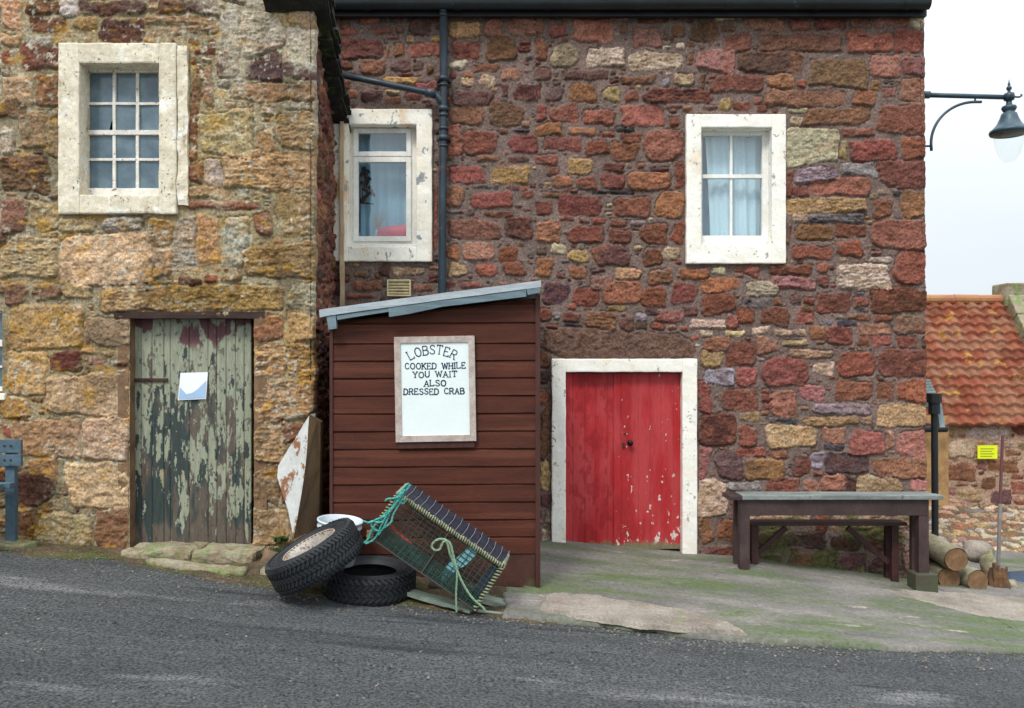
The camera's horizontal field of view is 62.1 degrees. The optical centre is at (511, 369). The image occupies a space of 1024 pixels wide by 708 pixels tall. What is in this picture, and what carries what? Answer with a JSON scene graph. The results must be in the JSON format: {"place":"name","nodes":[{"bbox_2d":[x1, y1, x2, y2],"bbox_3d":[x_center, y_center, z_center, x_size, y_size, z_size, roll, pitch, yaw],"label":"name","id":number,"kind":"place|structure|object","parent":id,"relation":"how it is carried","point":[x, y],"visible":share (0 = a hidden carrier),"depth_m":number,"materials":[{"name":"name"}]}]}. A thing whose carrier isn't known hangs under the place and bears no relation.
{"place":"outdoors","nodes":[
{"label":"outdoors","id":0,"kind":"place"},
{"bbox_2d":[0,536,1012,654],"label":"verge","id":1,"kind":"structure","parent":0,"point":[112,553],"depth_m":7.04,"materials":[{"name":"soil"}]},
{"bbox_2d":[0,439,22,540],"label":"park bench","id":2,"kind":"object","parent":1,"relation":"on","point":[11,459],"visible":0.87,"depth_m":7.35,"materials":[{"name":"blue paint"}]},
{"bbox_2d":[0,537,39,549],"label":"kerb stone","id":3,"kind":"object","parent":1,"relation":"on","point":[20,544],"visible":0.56,"depth_m":7.30,"materials":[{"name":"grey stone"}]},
{"bbox_2d":[146,558,246,575],"bbox_3d":[-2.624,1.662,7.094,0.870,0.148,0.126,0,0,8],"label":"kerb stone","id":4,"kind":"object","parent":1,"relation":"on","point":[222,569],"visible":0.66,"depth_m":7.06,"materials":[{"name":"beige stone"}]},
{"bbox_2d":[260,566,266,575],"bbox_3d":[-1.973,1.697,7.076,0.217,0.128,0.177,0,0,18],"label":"kerb stone","id":5,"kind":"object","parent":1,"relation":"on","point":[262,570],"visible":0.06,"depth_m":7.02,"materials":[{"name":"beige stone"}]},
{"bbox_2d":[260,548,277,564],"bbox_3d":[-2.071,1.658,7.300,0.212,0.260,0.169,0,0,0],"label":"stone","id":6,"kind":"object","parent":1,"relation":"on","point":[268,554],"visible":0.38,"depth_m":7.24,"materials":[{"name":"beige stone"}]},
{"bbox_2d":[261,547,283,554],"bbox_3d":[-2.075,1.589,7.465,0.233,0.056,0.148,0,0,9],"label":"weed","id":7,"kind":"object","parent":1,"relation":"on","point":[276,549],"visible":0.23,"depth_m":7.47,"materials":[{"name":"green plant"}]},
{"bbox_2d":[277,413,322,537],"bbox_3d":[-1.844,0.891,7.250,0.399,1.040,0.299,0,0,11],"label":"wooden board","id":8,"kind":"object","parent":1,"relation":"on","point":[299,474],"visible":0.95,"depth_m":7.21,"materials":[{"name":"white wood"}]},
{"bbox_2d":[322,554,415,606],"bbox_3d":[-1.146,1.691,6.840,0.752,0.274,0.754,0,0,0],"label":"tyre","id":9,"kind":"object","parent":1,"relation":"on","point":[395,584],"visible":0.83,"depth_m":6.57,"materials":[{"name":"rubber"}]},
{"bbox_2d":[317,514,362,567],"bbox_3d":[-1.411,1.410,6.990,0.375,0.401,0.376,0,0,0],"label":"bucket","id":10,"kind":"object","parent":9,"relation":"on","point":[328,518],"visible":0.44,"depth_m":7.09,"materials":[{"name":"white plastic"}]},
{"bbox_2d":[363,483,509,612],"bbox_3d":[-0.571,1.342,6.593,1.108,0.981,0.424,0,0,0],"label":"lobster pot","id":11,"kind":"object","parent":1,"relation":"on","point":[476,594],"visible":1,"depth_m":6.49,"materials":[{"name":"green plastic"}]},
{"bbox_2d":[428,581,444,588],"bbox_3d":[-0.260,1.871,7.050,0.851,0.213,0.167,0,0,0],"label":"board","id":12,"kind":"object","parent":1,"relation":"on","point":[431,585],"visible":0.12,"depth_m":6.97,"materials":[{"name":"wood"}]},
{"bbox_2d":[407,589,473,612],"bbox_3d":[-0.594,1.793,6.636,0.632,0.124,0.126,0,0,21],"label":"board","id":13,"kind":"object","parent":1,"relation":"on","point":[432,598],"visible":0.79,"depth_m":6.60,"materials":[{"name":"grey wood"}]},
{"bbox_2d":[477,609,502,613],"bbox_3d":[-0.105,1.871,6.551,0.339,0.082,0.025,0,0,-17],"label":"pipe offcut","id":14,"kind":"object","parent":1,"relation":"on","point":[487,611],"visible":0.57,"depth_m":6.52,"materials":[{"name":"grey plastic"}]},
{"bbox_2d":[480,594,505,606],"bbox_3d":[-0.126,1.848,6.781,0.406,0.130,0.165,0,0,0],"label":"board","id":15,"kind":"object","parent":1,"relation":"on","point":[489,600],"visible":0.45,"depth_m":6.71,"materials":[{"name":"grey wood"}]},
{"bbox_2d":[0,548,1023,707],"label":"road","id":16,"kind":"structure","parent":0,"point":[74,641],"depth_m":5.55,"materials":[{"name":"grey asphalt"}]},
{"bbox_2d":[265,517,363,595],"bbox_3d":[-1.509,1.423,6.520,0.744,0.541,0.762,0,0,0],"label":"wheel","id":17,"kind":"object","parent":16,"relation":"on","point":[315,556],"visible":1,"depth_m":6.25,"materials":[{"name":"rubber"}]},
{"bbox_2d":[502,540,1023,653],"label":"pavement","id":18,"kind":"structure","parent":0,"point":[768,602],"depth_m":7.44,"materials":[{"name":"concrete"}]},
{"bbox_2d":[537,592,746,635],"bbox_3d":[1.016,1.920,6.679,1.608,0.189,0.623,0,0,13],"label":"concrete patch","id":19,"kind":"object","parent":18,"relation":"on","point":[635,614],"visible":1,"depth_m":6.60,"materials":[{"name":"beige concrete"}]},
{"bbox_2d":[750,519,906,581],"bbox_3d":[3.239,1.873,8.780,1.592,0.630,0.202,0,0,0],"label":"bench","id":20,"kind":"object","parent":18,"relation":"on","point":[889,558],"visible":0.87,"depth_m":8.72,"materials":[{"name":"brown paint"}]},
{"bbox_2d":[722,491,942,592],"bbox_3d":[3.192,1.734,8.511,2.111,0.999,0.303,0,0,0],"label":"trestle table","id":21,"kind":"object","parent":18,"relation":"on","point":[914,506],"visible":0.98,"depth_m":8.41,"materials":[{"name":"brown paint"}]},
{"bbox_2d":[929,558,960,585],"bbox_3d":[4.547,2.172,9.150,0.257,0.253,0.611,0,0,0],"label":"log","id":22,"kind":"object","parent":18,"relation":"on","point":[948,577],"visible":0.36,"depth_m":8.85,"materials":[{"name":"brown wood"}]},
{"bbox_2d":[929,531,967,571],"bbox_3d":[4.559,1.923,9.126,0.273,0.312,0.775,0,0,0],"label":"log","id":23,"kind":"object","parent":22,"relation":"on","point":[943,552],"visible":0.62,"depth_m":8.78,"materials":[{"name":"brown wood"}]},
{"bbox_2d":[938,566,987,588],"bbox_3d":[4.765,2.183,9.150,0.241,0.243,0.747,0,0,-8],"label":"log","id":24,"kind":"object","parent":18,"relation":"on","point":[974,577],"visible":0.34,"depth_m":8.80,"materials":[{"name":"brown wood"}]},
{"bbox_2d":[960,540,995,562],"bbox_3d":[5.174,2.027,9.491,0.355,0.250,0.294,0,0,-22],"label":"stone","id":25,"kind":"object","parent":18,"relation":"on","point":[975,550],"visible":0.74,"depth_m":9.41,"materials":[{"name":"stone"}]},
{"bbox_2d":[979,549,995,577],"bbox_3d":[5.219,2.174,9.304,0.162,0.416,0.211,0,0,0],"label":"stone","id":26,"kind":"object","parent":18,"relation":"on","point":[987,559],"visible":0.49,"depth_m":9.26,"materials":[{"name":"beige stone"}]},
{"bbox_2d":[987,562,1009,588],"bbox_3d":[5.145,2.179,9.001,0.230,0.302,0.206,0,0,0],"label":"tree stump","id":27,"kind":"object","parent":18,"relation":"on","point":[998,577],"visible":0.88,"depth_m":8.94,"materials":[{"name":"brown wood"}]},
{"bbox_2d":[996,435,1003,564],"bbox_3d":[5.251,1.474,9.150,0.087,1.543,0.040,0,0,0],"label":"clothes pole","id":28,"kind":"object","parent":18,"relation":"on","point":[999,524],"visible":0.83,"depth_m":9.14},
{"bbox_2d":[1010,579,1017,587],"bbox_3d":[5.316,2.319,9.103,0.182,0.157,0.183,0,0,21],"label":"stone","id":29,"kind":"object","parent":18,"relation":"on","point":[1013,582],"visible":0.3,"depth_m":9.04,"materials":[{"name":"beige stone"}]},
{"bbox_2d":[1008,571,1023,581],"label":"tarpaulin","id":30,"kind":"object","parent":18,"relation":"on","point":[1017,576],"visible":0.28,"depth_m":9.46,"materials":[{"name":"blue plastic"}]},
{"bbox_2d":[882,588,1023,620],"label":"pale pavement","id":31,"kind":"structure","parent":0,"point":[1008,607],"depth_m":8.12,"materials":[{"name":"concrete"}]},
{"bbox_2d":[924,0,1023,294],"label":"sky","id":32,"kind":"structure","parent":0,"point":[974,189],"materials":[{"name":"white"}]},
{"bbox_2d":[929,503,1023,551],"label":"stone wall","id":33,"kind":"structure","parent":0,"point":[960,525],"depth_m":12.14,"materials":[{"name":"stone"}]},
{"bbox_3d":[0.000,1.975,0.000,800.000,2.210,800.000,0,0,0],"label":"ground","id":34,"kind":"structure","parent":0,"visible":0},
{"bbox_2d":[0,0,351,563],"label":"stone cottage","id":35,"kind":"structure","parent":34,"relation":"on","point":[168,188],"depth_m":7.60,"materials":[{"name":"stone"}]},
{"bbox_2d":[0,310,6,399],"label":"window","id":36,"kind":"structure","parent":35,"relation":"in","point":[2,395],"depth_m":7.67,"materials":[{"name":"paint"}]},
{"bbox_2d":[58,43,190,214],"bbox_3d":[-3.455,-2.147,7.668,1.162,1.527,0.246,0,0,0],"label":"window","id":37,"kind":"structure","parent":35,"relation":"in","point":[138,166],"depth_m":7.57,"materials":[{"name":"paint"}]},
{"bbox_2d":[178,372,207,399],"bbox_3d":[-2.894,0.148,7.712,0.272,0.254,0.012,0,0,1],"label":"paper notice","id":38,"kind":"object","parent":35,"relation":"attached to","point":[192,386],"visible":1,"depth_m":7.71,"materials":[{"name":"white paper"}]},
{"bbox_2d":[134,319,251,544],"bbox_3d":[-2.920,0.562,7.734,1.102,2.083,0.052,0,0,0],"label":"plank door","id":39,"kind":"structure","parent":35,"relation":"in","point":[193,458],"depth_m":7.73,"materials":[{"name":"wood"}]},
{"bbox_2d":[273,535,288,542],"bbox_3d":[-2.051,1.495,7.518,0.146,0.056,0.105,0,0,0],"label":"weed","id":40,"kind":"object","parent":35,"relation":"attached to","point":[283,538],"visible":1,"depth_m":7.50,"materials":[{"name":"green plant"}]},
{"bbox_2d":[319,280,540,587],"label":"timber shed","id":41,"kind":"structure","parent":34,"relation":"on","point":[488,485],"depth_m":7.20,"materials":[{"name":"brown wood"}]},
{"bbox_2d":[394,336,475,448],"bbox_3d":[-0.647,0.189,7.177,0.693,0.953,0.038,0,0,0],"label":"lobster sign","id":42,"kind":"object","parent":41,"relation":"attached to","point":[435,398],"visible":1,"depth_m":7.17,"materials":[{"name":"white wood"}]},
{"bbox_2d":[333,0,944,577],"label":"red sandstone house","id":43,"kind":"structure","parent":34,"relation":"on","point":[703,222],"depth_m":8.99,"materials":[{"name":"stone"}]},
{"bbox_2d":[359,166,374,231],"bbox_3d":[-1.564,-1.845,9.191,0.179,0.720,0.069,0,0,0],"label":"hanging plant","id":44,"kind":"object","parent":43,"relation":"hanging from","point":[364,183],"visible":1,"depth_m":9.18,"materials":[{"name":"black plant"}]},
{"bbox_2d":[369,208,388,235],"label":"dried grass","id":45,"kind":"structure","parent":43,"relation":"in","point":[378,225],"depth_m":9.20,"materials":[{"name":"beige plant"}]},
{"bbox_2d":[333,109,432,261],"bbox_3d":[-1.389,-1.945,9.136,1.106,1.617,0.373,0,0,0],"label":"window","id":46,"kind":"structure","parent":43,"relation":"in","point":[395,145],"depth_m":9.07,"materials":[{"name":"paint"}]},
{"bbox_2d":[377,224,405,235],"bbox_3d":[-1.280,-1.497,9.157,0.343,0.140,0.075,0,0,0],"label":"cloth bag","id":47,"kind":"object","parent":43,"relation":"on","point":[399,230],"visible":0.77,"depth_m":9.12,"materials":[{"name":"pink fabric"}]},
{"bbox_2d":[546,373,555,446],"bbox_3d":[0.409,0.420,8.905,0.104,0.774,0.038,0,0,0],"label":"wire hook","id":48,"kind":"object","parent":43,"relation":"attached to","point":[549,374],"visible":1,"depth_m":8.92,"materials":[{"name":"metal"}]},
{"bbox_2d":[566,373,612,545],"bbox_3d":[0.836,0.970,9.085,0.546,1.873,0.030,0,0,0],"label":"door","id":49,"kind":"structure","parent":43,"relation":"in","point":[589,396],"depth_m":9.07,"materials":[{"name":"red wood"}]},
{"bbox_2d":[566,372,679,550],"bbox_3d":[1.182,1.027,9.120,1.299,2.046,0.020,0,0,0],"label":"door back","id":50,"kind":"structure","parent":43,"relation":"in","point":[566,372],"depth_m":9.11,"materials":[{"name":"red wood"}]},
{"bbox_2d":[613,373,680,548],"bbox_3d":[1.441,0.972,9.028,0.721,1.877,0.100,0,0,0],"label":"door","id":51,"kind":"structure","parent":43,"relation":"in","point":[646,406],"depth_m":9.05,"materials":[{"name":"wood"}]},
{"bbox_2d":[685,114,785,263],"bbox_3d":[2.359,-1.905,9.151,1.056,1.580,0.418,0,0,0],"label":"window","id":52,"kind":"structure","parent":43,"relation":"in","point":[731,196],"depth_m":9.07,"materials":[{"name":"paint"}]},
{"bbox_2d":[924,81,1023,150],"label":"street lamp","id":53,"kind":"object","parent":43,"relation":"attached to","point":[1010,124],"visible":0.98,"depth_m":9.28,"materials":[{"name":"grey metal"}]},
{"bbox_2d":[925,283,1023,506],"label":"pantiled cottage","id":54,"kind":"structure","parent":34,"relation":"on","point":[975,360],"depth_m":13.22,"materials":[{"name":"tile"}]},
{"bbox_2d":[977,445,996,458],"bbox_3d":[7.225,1.251,12.931,0.299,0.204,0.019,0,0,0],"label":"notice","id":55,"kind":"object","parent":54,"relation":"attached to","point":[986,451],"visible":1,"depth_m":12.93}
]}

